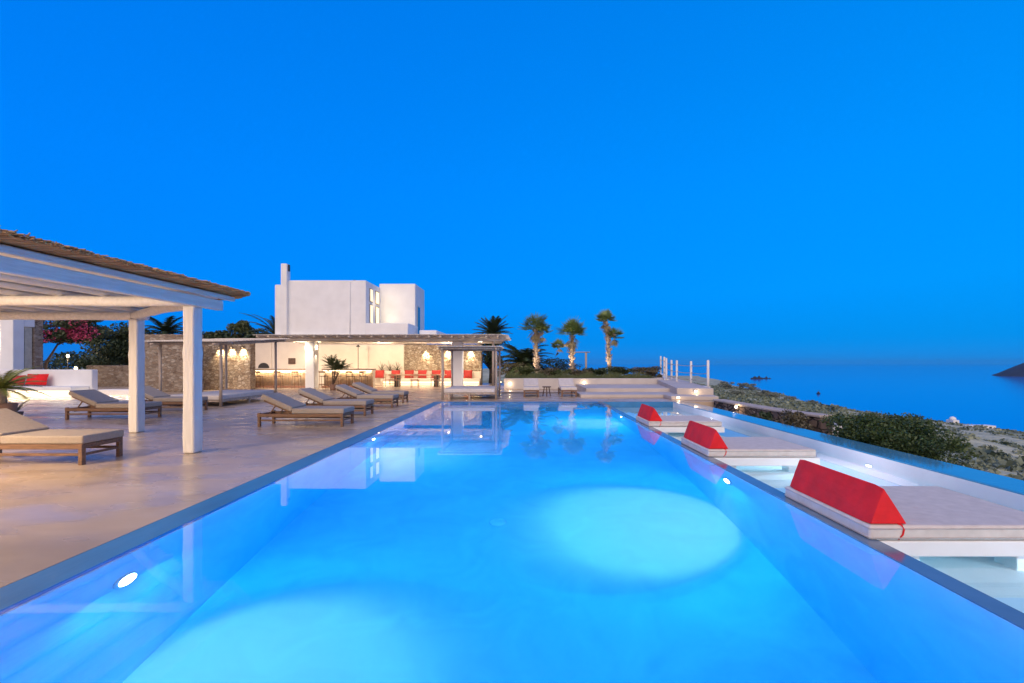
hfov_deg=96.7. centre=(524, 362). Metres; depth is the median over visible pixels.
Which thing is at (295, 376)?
bar stool
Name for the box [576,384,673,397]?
terrace steps
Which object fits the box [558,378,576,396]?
sun lounger
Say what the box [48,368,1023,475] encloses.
terrain
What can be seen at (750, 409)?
dry stone wall
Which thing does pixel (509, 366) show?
shrub
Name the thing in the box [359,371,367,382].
bar stool
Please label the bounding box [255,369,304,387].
bar counter
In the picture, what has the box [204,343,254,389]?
stone wall
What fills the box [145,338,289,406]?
canopy daybed
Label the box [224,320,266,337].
tree
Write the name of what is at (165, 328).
feather palm
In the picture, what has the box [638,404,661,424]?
bolster cushion
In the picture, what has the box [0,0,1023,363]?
sky
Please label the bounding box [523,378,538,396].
sun lounger
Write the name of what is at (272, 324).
feather palm
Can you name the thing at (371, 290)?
window
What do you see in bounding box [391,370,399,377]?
cushion
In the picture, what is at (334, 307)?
villa
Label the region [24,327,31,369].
door
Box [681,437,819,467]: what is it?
pool daybed
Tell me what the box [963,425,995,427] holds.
house
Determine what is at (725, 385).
shrub
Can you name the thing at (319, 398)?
sun lounger
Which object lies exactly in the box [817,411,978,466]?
bush
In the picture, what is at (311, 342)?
bar pergola
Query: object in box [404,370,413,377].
cushion
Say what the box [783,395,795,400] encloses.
shrub
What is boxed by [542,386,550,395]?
side table
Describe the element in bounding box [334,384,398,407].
sun lounger
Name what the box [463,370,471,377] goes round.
cushion
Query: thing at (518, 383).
retaining wall
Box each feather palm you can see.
[145,315,182,333]
[241,313,274,336]
[472,316,513,344]
[490,344,554,377]
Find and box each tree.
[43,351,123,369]
[73,322,160,364]
[202,330,239,338]
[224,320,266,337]
[479,332,503,382]
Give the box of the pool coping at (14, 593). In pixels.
[0,402,598,610]
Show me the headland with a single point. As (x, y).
(1016, 371)
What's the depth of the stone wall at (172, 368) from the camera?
23.45 m
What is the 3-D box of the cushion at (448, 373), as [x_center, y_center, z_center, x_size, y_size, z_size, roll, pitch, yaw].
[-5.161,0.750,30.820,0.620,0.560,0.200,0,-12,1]
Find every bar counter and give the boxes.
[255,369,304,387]
[322,369,375,387]
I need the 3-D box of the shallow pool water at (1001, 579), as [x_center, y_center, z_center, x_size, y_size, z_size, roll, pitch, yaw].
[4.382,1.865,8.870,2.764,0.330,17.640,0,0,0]
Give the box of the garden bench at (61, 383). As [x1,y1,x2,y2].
[0,370,128,396]
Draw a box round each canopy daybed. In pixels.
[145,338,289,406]
[437,346,503,399]
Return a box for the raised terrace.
[652,377,718,399]
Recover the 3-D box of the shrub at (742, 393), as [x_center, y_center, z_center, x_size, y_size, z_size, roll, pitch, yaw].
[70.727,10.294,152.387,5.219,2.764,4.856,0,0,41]
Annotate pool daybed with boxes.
[636,415,724,433]
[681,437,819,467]
[784,486,1023,558]
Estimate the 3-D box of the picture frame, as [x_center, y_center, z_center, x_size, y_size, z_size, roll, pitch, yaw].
[-16.165,-0.139,31.555,0.480,0.400,0.060,0,0,0]
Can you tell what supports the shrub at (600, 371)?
on the retaining wall at (518, 383)
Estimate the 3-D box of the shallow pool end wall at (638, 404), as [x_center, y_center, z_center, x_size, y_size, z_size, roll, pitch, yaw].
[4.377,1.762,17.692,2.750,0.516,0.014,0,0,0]
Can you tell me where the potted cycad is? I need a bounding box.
[0,366,50,412]
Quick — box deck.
[0,383,713,587]
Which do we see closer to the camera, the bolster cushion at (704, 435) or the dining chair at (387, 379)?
the bolster cushion at (704, 435)
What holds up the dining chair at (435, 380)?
on the deck
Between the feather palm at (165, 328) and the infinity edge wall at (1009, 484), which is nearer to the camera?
the infinity edge wall at (1009, 484)
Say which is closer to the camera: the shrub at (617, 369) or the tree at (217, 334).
the shrub at (617, 369)
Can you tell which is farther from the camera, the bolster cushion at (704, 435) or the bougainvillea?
the bougainvillea
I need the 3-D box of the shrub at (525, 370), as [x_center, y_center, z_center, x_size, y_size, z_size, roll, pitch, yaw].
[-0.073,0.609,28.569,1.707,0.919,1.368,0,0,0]
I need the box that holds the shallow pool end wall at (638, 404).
[604,402,672,406]
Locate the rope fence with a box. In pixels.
[660,356,710,387]
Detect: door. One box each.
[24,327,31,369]
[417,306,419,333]
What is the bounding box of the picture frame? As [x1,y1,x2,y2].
[288,358,294,363]
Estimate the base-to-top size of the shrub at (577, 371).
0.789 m
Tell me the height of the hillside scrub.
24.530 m
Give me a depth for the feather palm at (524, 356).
30.90 m
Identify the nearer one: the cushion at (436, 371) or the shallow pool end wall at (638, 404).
the shallow pool end wall at (638, 404)
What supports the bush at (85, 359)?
on the terrain at (976, 442)
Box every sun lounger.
[0,408,123,464]
[65,389,161,419]
[145,386,207,409]
[257,392,354,426]
[297,388,373,415]
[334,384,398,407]
[349,382,408,402]
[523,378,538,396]
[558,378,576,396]
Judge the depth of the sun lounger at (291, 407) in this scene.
10.69 m
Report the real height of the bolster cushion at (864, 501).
0.444 m
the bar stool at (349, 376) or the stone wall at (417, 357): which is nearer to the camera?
the bar stool at (349, 376)
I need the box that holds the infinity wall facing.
[673,402,1023,509]
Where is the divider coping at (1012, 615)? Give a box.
[599,402,1023,629]
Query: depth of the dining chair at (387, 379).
27.83 m
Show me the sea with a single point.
(977, 394)
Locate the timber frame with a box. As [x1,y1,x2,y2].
[567,352,589,368]
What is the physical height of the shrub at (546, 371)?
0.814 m
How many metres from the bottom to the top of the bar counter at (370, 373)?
1.150 m
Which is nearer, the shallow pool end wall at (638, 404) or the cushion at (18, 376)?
the shallow pool end wall at (638, 404)
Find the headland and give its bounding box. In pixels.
[993,363,1023,376]
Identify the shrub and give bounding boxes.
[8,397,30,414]
[491,361,526,375]
[512,366,535,376]
[532,367,559,376]
[540,357,581,369]
[550,369,571,375]
[570,368,592,376]
[581,367,609,375]
[606,366,636,375]
[628,366,662,376]
[719,381,737,388]
[730,390,744,395]
[737,382,759,390]
[751,411,773,421]
[752,390,768,395]
[761,390,781,397]
[775,409,814,430]
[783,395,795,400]
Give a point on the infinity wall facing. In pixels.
(1011, 499)
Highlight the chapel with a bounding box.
[946,416,958,423]
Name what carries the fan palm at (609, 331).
on the retaining wall at (518, 383)
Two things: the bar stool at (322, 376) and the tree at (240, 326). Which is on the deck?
the bar stool at (322, 376)
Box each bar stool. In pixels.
[273,371,282,388]
[291,371,300,387]
[319,371,327,387]
[346,371,354,387]
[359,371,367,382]
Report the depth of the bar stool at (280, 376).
26.79 m
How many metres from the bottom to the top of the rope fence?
1.800 m
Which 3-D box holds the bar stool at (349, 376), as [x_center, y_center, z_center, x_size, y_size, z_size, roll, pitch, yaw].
[-10.327,0.990,26.935,0.419,1.021,0.400,0,0,6]
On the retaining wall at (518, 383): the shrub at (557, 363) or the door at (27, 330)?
the shrub at (557, 363)
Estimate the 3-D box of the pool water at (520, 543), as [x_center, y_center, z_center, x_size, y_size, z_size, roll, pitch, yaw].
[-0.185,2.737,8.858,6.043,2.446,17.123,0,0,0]
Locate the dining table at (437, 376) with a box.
[394,374,446,386]
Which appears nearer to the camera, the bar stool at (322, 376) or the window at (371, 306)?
the bar stool at (322, 376)
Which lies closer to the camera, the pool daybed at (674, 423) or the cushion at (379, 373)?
the pool daybed at (674, 423)
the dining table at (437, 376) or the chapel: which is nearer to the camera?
the dining table at (437, 376)
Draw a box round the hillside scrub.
[692,382,1023,480]
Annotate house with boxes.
[0,320,42,369]
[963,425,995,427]
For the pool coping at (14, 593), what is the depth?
4.09 m
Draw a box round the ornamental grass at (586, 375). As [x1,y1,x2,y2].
[505,370,655,377]
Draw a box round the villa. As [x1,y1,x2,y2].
[255,264,444,384]
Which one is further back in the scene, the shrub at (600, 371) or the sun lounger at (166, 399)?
the shrub at (600, 371)
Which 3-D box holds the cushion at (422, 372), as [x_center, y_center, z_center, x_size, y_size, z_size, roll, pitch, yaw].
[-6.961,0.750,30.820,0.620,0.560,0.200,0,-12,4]
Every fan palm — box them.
[518,312,552,372]
[550,316,587,371]
[595,309,623,370]
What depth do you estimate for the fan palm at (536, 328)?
29.35 m
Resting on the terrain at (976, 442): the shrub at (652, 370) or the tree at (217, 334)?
the tree at (217, 334)
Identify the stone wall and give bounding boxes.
[86,365,128,385]
[144,334,203,391]
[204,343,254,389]
[404,344,482,384]
[713,399,832,434]
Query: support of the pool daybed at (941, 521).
on the shallow pool floor
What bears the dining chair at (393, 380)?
on the deck
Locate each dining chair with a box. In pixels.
[385,374,392,387]
[390,374,399,387]
[431,374,440,387]
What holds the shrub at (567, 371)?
on the retaining wall at (518, 383)
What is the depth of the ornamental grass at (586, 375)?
26.86 m
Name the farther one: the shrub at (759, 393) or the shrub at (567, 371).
the shrub at (759, 393)
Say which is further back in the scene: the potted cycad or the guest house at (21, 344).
the guest house at (21, 344)
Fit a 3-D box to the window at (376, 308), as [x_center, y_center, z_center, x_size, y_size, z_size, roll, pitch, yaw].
[-11.145,-3.550,34.350,0.050,1.400,0.800,0,0,0]
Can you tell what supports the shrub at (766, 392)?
on the terrain at (976, 442)
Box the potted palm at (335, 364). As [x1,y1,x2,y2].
[321,355,352,389]
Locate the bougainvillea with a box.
[43,320,114,369]
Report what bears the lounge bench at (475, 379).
on the deck
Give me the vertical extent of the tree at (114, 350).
4.463 m
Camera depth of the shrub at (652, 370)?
28.19 m
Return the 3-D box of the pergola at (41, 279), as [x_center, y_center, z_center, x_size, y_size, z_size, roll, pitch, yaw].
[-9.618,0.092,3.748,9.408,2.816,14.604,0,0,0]
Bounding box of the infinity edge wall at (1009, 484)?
[674,402,1023,494]
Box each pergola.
[0,225,250,452]
[253,334,510,387]
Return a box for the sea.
[43,364,1023,431]
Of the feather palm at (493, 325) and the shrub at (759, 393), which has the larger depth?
the shrub at (759, 393)
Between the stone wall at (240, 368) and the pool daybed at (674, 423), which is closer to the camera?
the pool daybed at (674, 423)
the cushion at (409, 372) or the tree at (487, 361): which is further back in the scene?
the tree at (487, 361)
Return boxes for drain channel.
[501,392,572,392]
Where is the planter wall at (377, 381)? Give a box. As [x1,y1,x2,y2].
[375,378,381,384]
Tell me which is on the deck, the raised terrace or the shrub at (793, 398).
the raised terrace
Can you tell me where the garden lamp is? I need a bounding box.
[66,354,68,369]
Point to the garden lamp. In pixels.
(67, 355)
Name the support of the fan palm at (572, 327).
on the retaining wall at (518, 383)
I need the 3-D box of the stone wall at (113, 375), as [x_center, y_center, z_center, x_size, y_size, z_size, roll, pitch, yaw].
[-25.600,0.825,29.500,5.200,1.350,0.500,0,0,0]
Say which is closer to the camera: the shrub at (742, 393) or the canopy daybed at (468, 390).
the canopy daybed at (468, 390)
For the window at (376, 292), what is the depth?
34.31 m
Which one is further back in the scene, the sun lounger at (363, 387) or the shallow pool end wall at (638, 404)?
the shallow pool end wall at (638, 404)
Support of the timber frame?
on the terrain at (976, 442)
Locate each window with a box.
[370,288,372,302]
[370,304,372,322]
[375,291,378,304]
[375,306,378,322]
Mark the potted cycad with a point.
(6, 384)
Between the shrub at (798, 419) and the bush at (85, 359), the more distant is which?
the bush at (85, 359)
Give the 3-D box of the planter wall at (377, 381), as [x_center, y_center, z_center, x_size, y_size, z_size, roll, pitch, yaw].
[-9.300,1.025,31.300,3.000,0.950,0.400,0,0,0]
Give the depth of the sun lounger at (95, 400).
12.06 m
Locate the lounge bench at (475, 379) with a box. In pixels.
[380,371,480,384]
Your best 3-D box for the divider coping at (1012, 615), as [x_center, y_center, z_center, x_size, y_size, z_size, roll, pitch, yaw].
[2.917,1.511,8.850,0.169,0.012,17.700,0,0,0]
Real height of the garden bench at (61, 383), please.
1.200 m
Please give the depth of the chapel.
149.34 m
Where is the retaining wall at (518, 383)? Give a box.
[504,376,663,388]
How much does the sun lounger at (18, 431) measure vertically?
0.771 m
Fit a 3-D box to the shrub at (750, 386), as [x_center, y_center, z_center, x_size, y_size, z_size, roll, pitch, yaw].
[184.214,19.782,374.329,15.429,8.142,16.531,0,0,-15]
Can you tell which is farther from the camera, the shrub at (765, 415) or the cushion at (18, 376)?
the cushion at (18, 376)
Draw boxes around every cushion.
[10,375,25,384]
[25,374,48,384]
[375,370,383,377]
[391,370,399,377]
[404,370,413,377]
[418,370,426,377]
[432,370,440,377]
[444,370,450,377]
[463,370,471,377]
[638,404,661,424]
[684,421,727,456]
[790,459,905,539]
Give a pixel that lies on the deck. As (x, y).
(54, 510)
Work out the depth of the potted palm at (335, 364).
24.85 m
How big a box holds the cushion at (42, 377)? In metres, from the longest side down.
0.880 x 0.520 x 0.220 m
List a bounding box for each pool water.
[0,403,1023,682]
[614,407,1023,612]
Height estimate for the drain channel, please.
0.028 m

